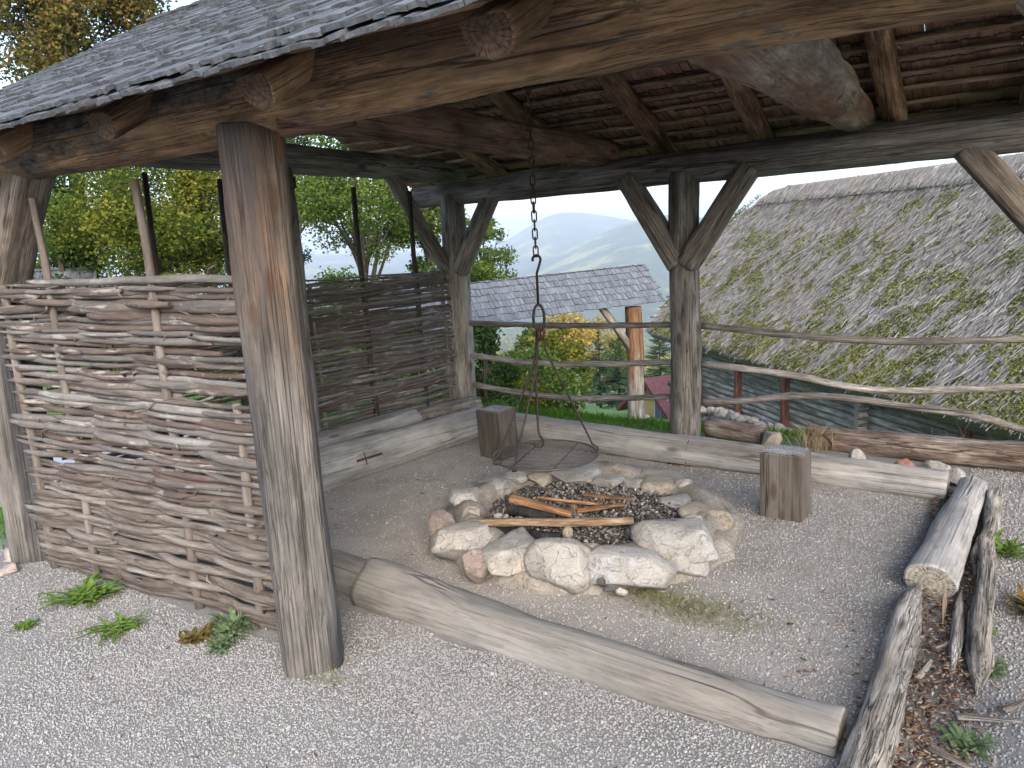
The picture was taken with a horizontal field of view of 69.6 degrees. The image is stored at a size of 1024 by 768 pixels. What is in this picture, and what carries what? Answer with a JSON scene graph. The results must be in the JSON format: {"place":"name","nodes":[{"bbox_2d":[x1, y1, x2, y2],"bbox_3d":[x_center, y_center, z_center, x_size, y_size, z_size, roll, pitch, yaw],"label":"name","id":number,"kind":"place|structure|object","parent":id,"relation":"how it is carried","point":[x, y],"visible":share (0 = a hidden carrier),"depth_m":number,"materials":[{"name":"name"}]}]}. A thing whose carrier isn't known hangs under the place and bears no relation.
{"place":"outdoors","nodes":[
{"label":"outdoors","id":0,"kind":"place"},
{"bbox_2d":[1,553,830,704],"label":"mossy grass","id":1,"kind":"structure","parent":0,"point":[646,596],"depth_m":3.13,"materials":[{"name":"green plant"}]},
{"bbox_2d":[0,270,1023,767],"bbox_3d":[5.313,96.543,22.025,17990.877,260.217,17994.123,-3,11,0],"label":"ground","id":2,"kind":"structure","parent":0,"point":[370,494],"depth_m":2.95,"materials":[{"name":"grey gravel"}]},
{"bbox_2d":[4,548,10,561],"bbox_3d":[-2.758,0.947,4.105,0.156,0.128,0.138,-3,11,1],"label":"stone","id":3,"kind":"object","parent":2,"relation":"on","point":[7,555],"visible":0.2,"depth_m":4.05,"materials":[{"name":"beige stone"}]},
{"bbox_2d":[0,562,19,575],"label":"stone","id":4,"kind":"object","parent":2,"relation":"on","point":[10,568],"visible":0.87,"depth_m":3.88,"materials":[{"name":"beige stone"}]},
{"bbox_2d":[1,616,39,633],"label":"weed","id":5,"kind":"object","parent":2,"relation":"on","point":[21,627],"visible":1,"depth_m":3.29,"materials":[{"name":"green plant"}]},
{"bbox_2d":[31,272,86,364],"bbox_3d":[-7.266,-0.827,11.618,1.720,1.912,1.642,-10,13,-30],"label":"bush","id":6,"kind":"object","parent":2,"relation":"on","point":[58,276],"depth_m":11.17,"materials":[{"name":"green plant"}]},
{"bbox_2d":[33,266,97,344],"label":"shed","id":7,"kind":"structure","parent":2,"relation":"on","point":[70,274],"depth_m":13.73,"materials":[{"name":"grey wood"}]},
{"bbox_2d":[37,570,126,608],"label":"weed","id":8,"kind":"object","parent":2,"relation":"on","point":[89,591],"visible":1,"depth_m":3.52,"materials":[{"name":"green plant"}]},
{"bbox_2d":[35,172,132,286],"bbox_3d":[-8.309,-2.483,13.821,2.726,4.304,2.280,-3,11,0],"label":"broadleaf tree","id":9,"kind":"object","parent":2,"relation":"on","point":[63,263],"visible":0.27,"depth_m":13.72,"materials":[{"name":"green plant"}]},
{"bbox_2d":[0,0,177,286],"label":"autumn tree","id":10,"kind":"object","parent":2,"relation":"on","point":[57,31],"visible":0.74,"depth_m":13.28,"materials":[{"name":"yellow plant"}]},
{"bbox_2d":[74,609,152,646],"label":"weed","id":11,"kind":"object","parent":2,"relation":"on","point":[119,625],"visible":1,"depth_m":3.22,"materials":[{"name":"green plant"}]},
{"bbox_2d":[38,166,227,293],"bbox_3d":[-6.135,-2.172,12.195,4.188,4.084,3.164,-3,11,0],"label":"maple tree","id":12,"kind":"object","parent":2,"relation":"on","point":[185,228],"visible":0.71,"depth_m":11.89,"materials":[{"name":"green plant"}]},
{"bbox_2d":[0,179,277,629],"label":"wattle fence","id":13,"kind":"object","parent":2,"relation":"on","point":[106,508],"visible":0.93,"depth_m":3.32,"materials":[{"name":"wicker"}]},
{"bbox_2d":[46,173,249,484],"bbox_3d":[-2.085,-0.225,4.675,0.142,2.152,1.669,5,14,37],"label":"wattle fence","id":14,"kind":"object","parent":2,"relation":"on","point":[227,350],"visible":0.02,"depth_m":4.66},
{"bbox_2d":[84,167,224,293],"bbox_3d":[-7.638,-4.095,18.291,4.432,5.984,5.319,2,12,25],"label":"sparse tree","id":15,"kind":"object","parent":2,"relation":"on","point":[154,182],"visible":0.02,"depth_m":17.18,"materials":[{"name":"green plant"}]},
{"bbox_2d":[106,264,230,371],"bbox_3d":[-4.927,-0.625,10.499,1.720,2.105,1.863,-12,14,-36],"label":"bush","id":16,"kind":"object","parent":2,"relation":"on","point":[167,273],"visible":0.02,"depth_m":10.37,"materials":[{"name":"green plant"}]},
{"bbox_2d":[176,619,219,644],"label":"weed","id":17,"kind":"object","parent":2,"relation":"on","point":[195,636],"visible":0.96,"depth_m":3.12,"materials":[{"name":"brown plant"}]},
{"bbox_2d":[203,629,238,655],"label":"weed","id":18,"kind":"object","parent":2,"relation":"on","point":[219,644],"visible":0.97,"depth_m":3.04,"materials":[{"name":"green plant"}]},
{"bbox_2d":[207,604,256,638],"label":"weed","id":19,"kind":"object","parent":2,"relation":"on","point":[238,623],"visible":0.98,"depth_m":3.15,"materials":[{"name":"green plant"}]},
{"bbox_2d":[216,285,310,356],"bbox_3d":[-3.787,-0.663,10.981,1.783,1.828,1.618,-9,13,-29],"label":"bush","id":20,"kind":"object","parent":2,"relation":"on","point":[230,336],"visible":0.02,"depth_m":10.62,"materials":[{"name":"green plant"}]},
{"bbox_2d":[285,134,370,264],"bbox_3d":[-4.742,-3.695,16.555,3.823,5.768,3.387,-3,11,0],"label":"broadleaf tree","id":21,"kind":"object","parent":2,"relation":"on","point":[293,140],"visible":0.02,"depth_m":16.42,"materials":[{"name":"green plant"}]},
{"bbox_2d":[331,547,367,601],"bbox_3d":[-0.826,0.942,3.591,0.438,0.256,0.248,4,13,36],"label":"log","id":22,"kind":"object","parent":2,"relation":"on","point":[347,567],"visible":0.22,"depth_m":3.45,"materials":[{"name":"grey wood"}]},
{"bbox_2d":[226,407,479,496],"bbox_3d":[-1.040,0.525,5.351,0.328,0.327,2.271,7,15,41],"label":"log","id":23,"kind":"object","parent":2,"relation":"on","point":[347,461],"visible":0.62,"depth_m":5.35,"materials":[{"name":"grey wood"}]},
{"bbox_2d":[317,408,422,447],"bbox_3d":[-1.245,0.461,5.480,0.311,0.268,1.380,7,16,41],"label":"log","id":24,"kind":"object","parent":23,"relation":"on","point":[378,424],"visible":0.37,"depth_m":5.56,"materials":[{"name":"grey wood"}]},
{"bbox_2d":[306,265,410,385],"bbox_3d":[-2.681,-0.812,12.059,2.180,2.292,2.253,-3,11,0],"label":"bush","id":25,"kind":"object","parent":2,"relation":"on","point":[329,274],"visible":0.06,"depth_m":11.71,"materials":[{"name":"green plant"}]},
{"bbox_2d":[293,134,429,285],"bbox_3d":[-2.782,-2.493,13.078,2.908,5.709,3.093,-3,11,0],"label":"broadleaf tree","id":26,"kind":"object","parent":2,"relation":"on","point":[321,194],"visible":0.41,"depth_m":12.58,"materials":[{"name":"green plant"}]},
{"bbox_2d":[306,187,456,430],"bbox_3d":[-1.067,-0.524,6.031,0.186,2.102,1.728,5,14,36],"label":"wattle fence","id":27,"kind":"object","parent":2,"relation":"on","point":[403,356],"visible":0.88,"depth_m":5.99,"materials":[{"name":"wicker"}]},
{"bbox_2d":[0,347,807,549],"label":"lawn grass","id":28,"kind":"structure","parent":2,"relation":"on","point":[628,421],"depth_m":6.83,"materials":[{"name":"green plant"}]},
{"bbox_2d":[362,179,486,390],"bbox_3d":[-1.898,-2.526,15.749,2.618,6.582,2.576,-9,13,-27],"label":"broadleaf tree","id":29,"kind":"object","parent":2,"relation":"on","point":[433,214],"visible":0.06,"depth_m":15.21,"materials":[{"name":"green plant"}]},
{"bbox_2d":[376,260,482,399],"bbox_3d":[-1.624,-0.881,14.130,2.347,3.089,2.109,3,13,27],"label":"bush","id":30,"kind":"object","parent":2,"relation":"on","point":[421,267],"visible":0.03,"depth_m":13.77,"materials":[{"name":"green plant"}]},
{"bbox_2d":[416,396,482,420],"bbox_3d":[-0.565,0.277,6.303,0.260,0.212,0.726,8,16,43],"label":"log","id":31,"kind":"object","parent":2,"relation":"on","point":[437,410],"visible":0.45,"depth_m":6.25,"materials":[{"name":"grey wood"}]},
{"bbox_2d":[468,217,518,374],"bbox_3d":[-0.765,-1.816,20.982,2.290,5.911,2.353,-13,15,-40],"label":"birch tree","id":32,"kind":"object","parent":2,"relation":"on","point":[483,268],"visible":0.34,"depth_m":20.26,"materials":[{"name":"green plant"}]},
{"bbox_2d":[476,405,518,460],"bbox_3d":[-0.107,0.365,5.511,0.232,0.380,0.206,5,15,42],"label":"block seat","id":33,"kind":"object","parent":2,"relation":"on","point":[493,422],"visible":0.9,"depth_m":5.43,"materials":[{"name":"brown wood"}]},
{"bbox_2d":[473,326,532,407],"bbox_3d":[-0.370,-0.150,12.719,1.459,2.182,1.853,-3,11,0],"label":"bush","id":34,"kind":"object","parent":2,"relation":"on","point":[506,371],"visible":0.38,"depth_m":12.46,"materials":[{"name":"green plant"}]},
{"bbox_2d":[354,264,665,418],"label":"shingled roof","id":35,"kind":"structure","parent":2,"relation":"on","point":[601,290],"depth_m":10.20,"materials":[{"name":"grey wood"}]},
{"bbox_2d":[0,0,1023,677],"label":"grill shelter","id":36,"kind":"object","parent":2,"relation":"on","point":[630,100],"visible":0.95,"depth_m":2.98,"materials":[{"name":"brown wood"}]},
{"bbox_2d":[525,85,538,257],"bbox_3d":[0.092,-1.455,3.935,0.031,1.541,0.031,-10,13,-30],"label":"chain","id":37,"kind":"object","parent":36,"relation":"hanging from","point":[533,203],"visible":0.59,"depth_m":3.99,"materials":[{"name":"metal"}]},
{"bbox_2d":[531,254,541,303],"bbox_3d":[0.142,-0.583,4.108,0.058,0.281,0.014,-3,11,0],"label":"hook rod","id":38,"kind":"object","parent":37,"relation":"hanging from","point":[537,270],"visible":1,"depth_m":4.10,"materials":[{"name":"metal"}]},
{"bbox_2d":[492,304,598,472],"bbox_3d":[0.175,-0.009,4.222,0.630,0.907,0.622,-3,11,0],"label":"hanging grill","id":39,"kind":"object","parent":38,"relation":"hanging from","point":[513,467],"visible":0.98,"depth_m":4.20,"materials":[{"name":"metal"}]},
{"bbox_2d":[533,333,544,448],"bbox_3d":[0.138,0.044,4.201,0.068,0.675,0.014,-3,11,0],"label":"kettle hook","id":40,"kind":"object","parent":39,"relation":"hanging from","point":[536,396],"visible":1,"depth_m":4.21,"materials":[{"name":"metal"}]},
{"bbox_2d":[469,320,670,400],"bbox_3d":[0.388,-0.197,6.240,2.126,0.690,0.055,4,13,32],"label":"rail fence","id":41,"kind":"object","parent":36,"relation":"attached to","point":[549,325],"visible":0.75,"depth_m":6.13,"materials":[{"name":"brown wood"}]},
{"bbox_2d":[701,322,1023,433],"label":"rail fence","id":42,"kind":"object","parent":36,"relation":"attached to","point":[1016,427],"visible":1,"depth_m":4.95,"materials":[{"name":"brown wood"}]},
{"bbox_2d":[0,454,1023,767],"bbox_3d":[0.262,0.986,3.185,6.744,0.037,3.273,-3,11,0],"label":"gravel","id":43,"kind":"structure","parent":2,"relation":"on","point":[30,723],"depth_m":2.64,"materials":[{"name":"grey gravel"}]},
{"bbox_2d":[476,365,556,409],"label":"bush","id":44,"kind":"object","parent":2,"relation":"on","point":[518,383],"visible":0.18,"depth_m":13.08,"materials":[{"name":"green plant"}]},
{"bbox_2d":[10,455,1023,767],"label":"plant litter","id":45,"kind":"object","parent":2,"relation":"on","point":[524,667],"visible":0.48,"depth_m":2.94,"materials":[{"name":"brown plant"}]},
{"bbox_2d":[513,327,565,384],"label":"golden tree","id":46,"kind":"object","parent":2,"relation":"on","point":[526,339],"visible":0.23,"depth_m":59.94,"materials":[{"name":"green plant"}]},
{"bbox_2d":[496,344,592,406],"bbox_3d":[0.591,0.230,16.404,2.556,2.327,2.200,-7,12,-19],"label":"bush","id":47,"kind":"object","parent":2,"relation":"on","point":[553,378],"visible":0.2,"depth_m":16.25,"materials":[{"name":"green plant"}]},
{"bbox_2d":[527,322,593,393],"bbox_3d":[1.754,-0.448,26.534,2.468,3.539,2.421,-3,11,0],"label":"bush","id":48,"kind":"object","parent":2,"relation":"on","point":[567,348],"visible":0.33,"depth_m":26.13,"materials":[{"name":"yellow plant"}]},
{"bbox_2d":[545,388,586,411],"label":"bush","id":49,"kind":"object","parent":2,"relation":"on","point":[562,405],"visible":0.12,"depth_m":13.65,"materials":[{"name":"green plant"}]},
{"bbox_2d":[541,312,602,367],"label":"golden tree","id":50,"kind":"object","parent":2,"relation":"on","point":[575,331],"visible":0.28,"depth_m":74.56,"materials":[{"name":"yellow plant"}]},
{"bbox_2d":[493,327,670,394],"bbox_3d":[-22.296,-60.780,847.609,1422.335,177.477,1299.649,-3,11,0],"label":"woods","id":51,"kind":"object","parent":2,"relation":"on","point":[511,347],"visible":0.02,"depth_m":886.46,"materials":[{"name":"green plant"}]},
{"bbox_2d":[428,461,744,595],"bbox_3d":[0.413,0.735,4.096,1.733,0.348,1.828,-3,11,0],"label":"fire ring","id":52,"kind":"object","parent":2,"relation":"on","point":[698,538],"visible":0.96,"depth_m":3.50,"materials":[{"name":"beige stone"}]},
{"bbox_2d":[484,480,680,545],"bbox_3d":[0.417,0.715,4.146,1.214,0.105,1.208,-3,11,0],"label":"ash and charcoal","id":53,"kind":"object","parent":52,"relation":"in","point":[553,487],"visible":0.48,"depth_m":4.14,"materials":[{"name":"grey gravel"}]},
{"bbox_2d":[494,513,502,517],"bbox_3d":[-0.074,0.723,4.027,0.054,0.037,0.038,-3,11,0],"label":"stone","id":54,"kind":"object","parent":53,"relation":"on","point":[498,515],"visible":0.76,"depth_m":4.02,"materials":[{"name":"stone"}]},
{"bbox_2d":[488,526,560,538],"bbox_3d":[0.062,0.770,3.788,0.379,0.047,0.068,3,-3,13],"label":"firewood","id":55,"kind":"object","parent":53,"relation":"on","point":[536,534],"visible":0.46,"depth_m":3.75,"materials":[{"name":"brown wood"}]},
{"bbox_2d":[467,517,633,526],"bbox_3d":[0.194,0.713,3.800,0.857,0.050,0.068,-2,-9,8],"label":"firewood","id":56,"kind":"object","parent":55,"relation":"on","point":[546,522],"visible":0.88,"depth_m":3.78,"materials":[{"name":"brown wood"}]},
{"bbox_2d":[506,505,557,517],"bbox_3d":[0.111,0.706,4.022,0.282,0.058,0.081,4,-8,24],"label":"firewood","id":57,"kind":"object","parent":53,"relation":"on","point":[516,510],"visible":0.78,"depth_m":4.00,"materials":[{"name":"black wood"}]},
{"bbox_2d":[509,494,573,516],"bbox_3d":[0.157,0.660,3.975,0.365,0.041,0.056,11,16,24],"label":"firewood","id":58,"kind":"object","parent":57,"relation":"on","point":[527,502],"visible":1,"depth_m":3.96,"materials":[{"name":"brown wood"}]},
{"bbox_2d":[562,526,572,537],"bbox_3d":[0.283,0.757,3.749,0.058,0.070,0.051,-3,11,0],"label":"stone","id":59,"kind":"object","parent":53,"relation":"on","point":[567,531],"visible":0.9,"depth_m":3.73,"materials":[{"name":"beige stone"}]},
{"bbox_2d":[537,496,602,505],"bbox_3d":[0.322,0.651,4.084,0.366,0.022,0.028,3,-9,16],"label":"firewood","id":60,"kind":"object","parent":53,"relation":"on","point":[567,501],"visible":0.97,"depth_m":4.08,"materials":[{"name":"brown wood"}]},
{"bbox_2d":[570,503,576,515],"bbox_3d":[0.340,0.698,4.062,0.039,0.030,0.165,-18,17,8],"label":"firewood","id":61,"kind":"object","parent":53,"relation":"on","point":[572,507],"visible":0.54,"depth_m":4.06,"materials":[{"name":"brown wood"}]},
{"bbox_2d":[576,503,624,513],"bbox_3d":[0.480,0.673,3.991,0.266,0.029,0.042,-6,-8,-4],"label":"firewood","id":62,"kind":"object","parent":53,"relation":"on","point":[595,508],"visible":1,"depth_m":3.98,"materials":[{"name":"brown wood"}]},
{"bbox_2d":[583,493,631,500],"bbox_3d":[0.545,0.646,4.208,0.277,0.019,0.026,4,33,21],"label":"firewood","id":63,"kind":"object","parent":53,"relation":"on","point":[604,496],"visible":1,"depth_m":4.21,"materials":[{"name":"brown wood"}]},
{"bbox_2d":[581,370,601,407],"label":"spruce tree","id":64,"kind":"object","parent":2,"relation":"on","point":[588,393],"visible":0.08,"depth_m":40.65,"materials":[{"name":"green plant"}]},
{"bbox_2d":[568,313,624,405],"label":"golden tree","id":65,"kind":"object","parent":2,"relation":"on","point":[602,336],"visible":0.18,"depth_m":95.59,"materials":[{"name":"yellow plant"}]},
{"bbox_2d":[351,557,846,757],"bbox_3d":[0.175,1.030,2.864,2.054,0.282,0.252,6,14,35],"label":"log","id":66,"kind":"object","parent":2,"relation":"on","point":[394,590],"visible":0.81,"depth_m":2.66,"materials":[{"name":"brown wood"}]},
{"bbox_2d":[587,330,620,407],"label":"spruce tree","id":67,"kind":"object","parent":2,"relation":"on","point":[602,386],"visible":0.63,"depth_m":50.53,"materials":[{"name":"green plant"}]},
{"bbox_2d":[594,339,626,408],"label":"spruce tree","id":68,"kind":"object","parent":2,"relation":"on","point":[613,382],"visible":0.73,"depth_m":46.63,"materials":[{"name":"green plant"}]},
{"bbox_2d":[602,332,626,394],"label":"golden tree","id":69,"kind":"object","parent":2,"relation":"on","point":[612,342],"visible":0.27,"depth_m":85.03,"materials":[{"name":"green plant"}]},
{"bbox_2d":[615,369,626,407],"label":"spruce tree","id":70,"kind":"object","parent":2,"relation":"on","point":[625,378],"visible":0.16,"depth_m":42.71,"materials":[{"name":"green plant"}]},
{"bbox_2d":[616,375,670,418],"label":"yellow house","id":71,"kind":"structure","parent":2,"relation":"on","point":[656,385],"depth_m":30.37,"materials":[{"name":"red tile"}]},
{"bbox_2d":[654,401,664,417],"bbox_3d":[6.133,0.984,30.260,0.100,1.150,0.950,-8,12,-21],"label":"window","id":72,"kind":"structure","parent":71,"relation":"in","point":[657,413],"depth_m":30.47,"materials":[{"name":"grey glass"}]},
{"bbox_2d":[644,336,670,377],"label":"spruce tree","id":73,"kind":"object","parent":2,"relation":"on","point":[662,368],"visible":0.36,"depth_m":56.56,"materials":[{"name":"green plant"}]},
{"bbox_2d":[516,413,949,501],"bbox_3d":[1.163,0.472,5.199,3.317,0.255,0.261,6,14,35],"label":"log","id":74,"kind":"object","parent":2,"relation":"on","point":[826,469],"visible":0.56,"depth_m":4.91,"materials":[{"name":"grey wood"}]},
{"bbox_2d":[704,417,767,444],"bbox_3d":[1.709,0.366,5.616,0.459,0.176,0.176,9,16,42],"label":"log","id":75,"kind":"object","parent":2,"relation":"on","point":[725,429],"visible":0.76,"depth_m":5.56,"materials":[{"name":"brown wood"}]},
{"bbox_2d":[701,406,790,430],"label":"stone wall","id":76,"kind":"structure","parent":2,"relation":"on","point":[717,412],"depth_m":9.55,"materials":[{"name":"grey stone"}]},
{"bbox_2d":[761,431,782,445],"bbox_3d":[1.880,0.421,5.321,0.144,0.166,0.164,4,13,32],"label":"stone","id":77,"kind":"object","parent":2,"relation":"on","point":[770,437],"visible":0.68,"depth_m":5.26,"materials":[{"name":"beige stone"}]},
{"bbox_2d":[760,444,810,522],"bbox_3d":[1.508,0.553,4.062,0.230,0.402,0.185,4,14,37],"label":"block seat","id":78,"kind":"object","parent":2,"relation":"on","point":[785,481],"visible":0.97,"depth_m":3.99,"materials":[{"name":"brown wood"}]},
{"bbox_2d":[644,152,1023,440],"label":"thatched hut","id":79,"kind":"object","parent":2,"relation":"on","point":[935,250],"visible":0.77,"depth_m":16.33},
{"bbox_2d":[848,449,866,459],"bbox_3d":[2.255,0.492,4.821,0.156,0.150,0.108,-11,14,-36],"label":"stone","id":80,"kind":"object","parent":2,"relation":"on","point":[857,453],"visible":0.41,"depth_m":4.78,"materials":[{"name":"stone"}]},
{"bbox_2d":[763,488,1001,767],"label":"wood crumbs","id":81,"kind":"object","parent":2,"relation":"on","point":[927,703],"visible":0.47,"depth_m":2.48,"materials":[{"name":"brown wood"}]},
{"bbox_2d":[773,416,1018,454],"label":"dry stalks","id":82,"kind":"object","parent":2,"relation":"on","point":[816,438],"visible":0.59,"depth_m":5.16,"materials":[{"name":"plant"}]},
{"bbox_2d":[895,458,915,465],"bbox_3d":[2.492,0.533,4.674,0.129,0.108,0.258,8,16,44],"label":"stone","id":83,"kind":"object","parent":2,"relation":"on","point":[905,461],"visible":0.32,"depth_m":4.64,"materials":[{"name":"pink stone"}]},
{"bbox_2d":[805,424,1023,472],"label":"log","id":84,"kind":"object","parent":2,"relation":"on","point":[1005,455],"visible":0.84,"depth_m":4.85,"materials":[{"name":"brown wood"}]},
{"bbox_2d":[909,760,921,767],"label":"wood splinter","id":85,"kind":"object","parent":2,"relation":"on","point":[916,764],"visible":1,"depth_m":2.14,"materials":[{"name":"beige wood"}]},
{"bbox_2d":[837,485,1003,767],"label":"rotten log","id":86,"kind":"object","parent":2,"relation":"on","point":[874,737],"visible":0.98,"depth_m":2.64,"materials":[{"name":"grey wood"}]},
{"bbox_2d":[913,659,933,681],"bbox_3d":[1.452,1.005,2.588,0.133,0.018,0.029,-20,19,-39],"label":"wood splinter","id":87,"kind":"object","parent":2,"relation":"on","point":[926,667],"visible":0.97,"depth_m":2.58,"materials":[{"name":"brown wood"}]},
{"bbox_2d":[919,460,951,470],"bbox_3d":[2.687,0.541,4.681,0.142,0.112,0.189,-8,12,-22],"label":"stone","id":88,"kind":"object","parent":2,"relation":"on","point":[932,464],"visible":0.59,"depth_m":4.64,"materials":[{"name":"stone"}]},
{"bbox_2d":[931,639,949,651],"bbox_3d":[1.615,0.968,2.743,0.113,0.018,0.031,-15,15,-22],"label":"wood splinter","id":89,"kind":"object","parent":2,"relation":"on","point":[941,645],"visible":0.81,"depth_m":2.73,"materials":[{"name":"brown wood"}]},
{"bbox_2d":[903,476,987,598],"bbox_3d":[2.229,0.714,3.704,0.208,0.154,1.468,6,14,37],"label":"log","id":90,"kind":"object","parent":2,"relation":"on","point":[938,559],"visible":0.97,"depth_m":3.37,"materials":[{"name":"grey wood"}]},
{"bbox_2d":[928,744,974,767],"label":"wood splinter","id":91,"kind":"object","parent":2,"relation":"on","point":[938,751],"visible":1,"depth_m":2.18,"materials":[{"name":"brown wood"}]},
{"bbox_2d":[948,468,965,484],"bbox_3d":[2.694,0.564,4.455,0.133,0.106,0.172,-2,11,3],"label":"stone","id":92,"kind":"object","parent":2,"relation":"on","point":[956,474],"visible":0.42,"depth_m":4.43,"materials":[{"name":"stone"}]},
{"bbox_2d":[931,720,998,762],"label":"weed","id":93,"kind":"object","parent":2,"relation":"on","point":[956,735],"visible":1,"depth_m":2.24,"materials":[{"name":"green plant"}]},
{"bbox_2d":[956,658,1011,679],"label":"weed","id":94,"kind":"object","parent":2,"relation":"on","point":[997,672],"visible":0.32,"depth_m":2.60,"materials":[{"name":"green plant"}]},
{"bbox_2d":[955,713,1022,722],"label":"wood splinter","id":95,"kind":"object","parent":2,"relation":"on","point":[964,717],"visible":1,"depth_m":2.33,"materials":[{"name":"brown wood"}]},
{"bbox_2d":[995,529,1023,559],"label":"weed","id":96,"kind":"object","parent":2,"relation":"on","point":[1008,547],"visible":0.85,"depth_m":3.48,"materials":[{"name":"green plant"}]},
{"bbox_2d":[998,583,1023,618],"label":"weed","id":97,"kind":"object","parent":2,"relation":"on","point":[1020,598],"visible":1,"depth_m":2.97,"materials":[{"name":"brown plant"}]},
{"bbox_2d":[999,699,1023,713],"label":"wood splinter","id":98,"kind":"object","parent":2,"relation":"on","point":[1007,708],"visible":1,"depth_m":2.37,"materials":[{"name":"brown wood"}]},
{"bbox_2d":[0,0,1023,276],"label":"sky","id":99,"kind":"structure","parent":0,"point":[514,216],"materials":[{"name":"white"}]},
{"bbox_2d":[303,208,749,288],"bbox_3d":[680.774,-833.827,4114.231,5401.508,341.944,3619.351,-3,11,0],"label":"mountain","id":100,"kind":"structure","parent":0,"point":[558,233],"depth_m":4330.01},
{"bbox_2d":[351,215,728,322],"bbox_3d":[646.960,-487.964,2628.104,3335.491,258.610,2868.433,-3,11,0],"label":"hill","id":101,"kind":"structure","parent":0,"point":[627,244],"depth_m":2499.72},
{"bbox_2d":[233,443,927,747],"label":"fine gravel","id":102,"kind":"structure","parent":0,"point":[764,605],"depth_m":3.38,"materials":[{"name":"grey gravel"}]}
]}

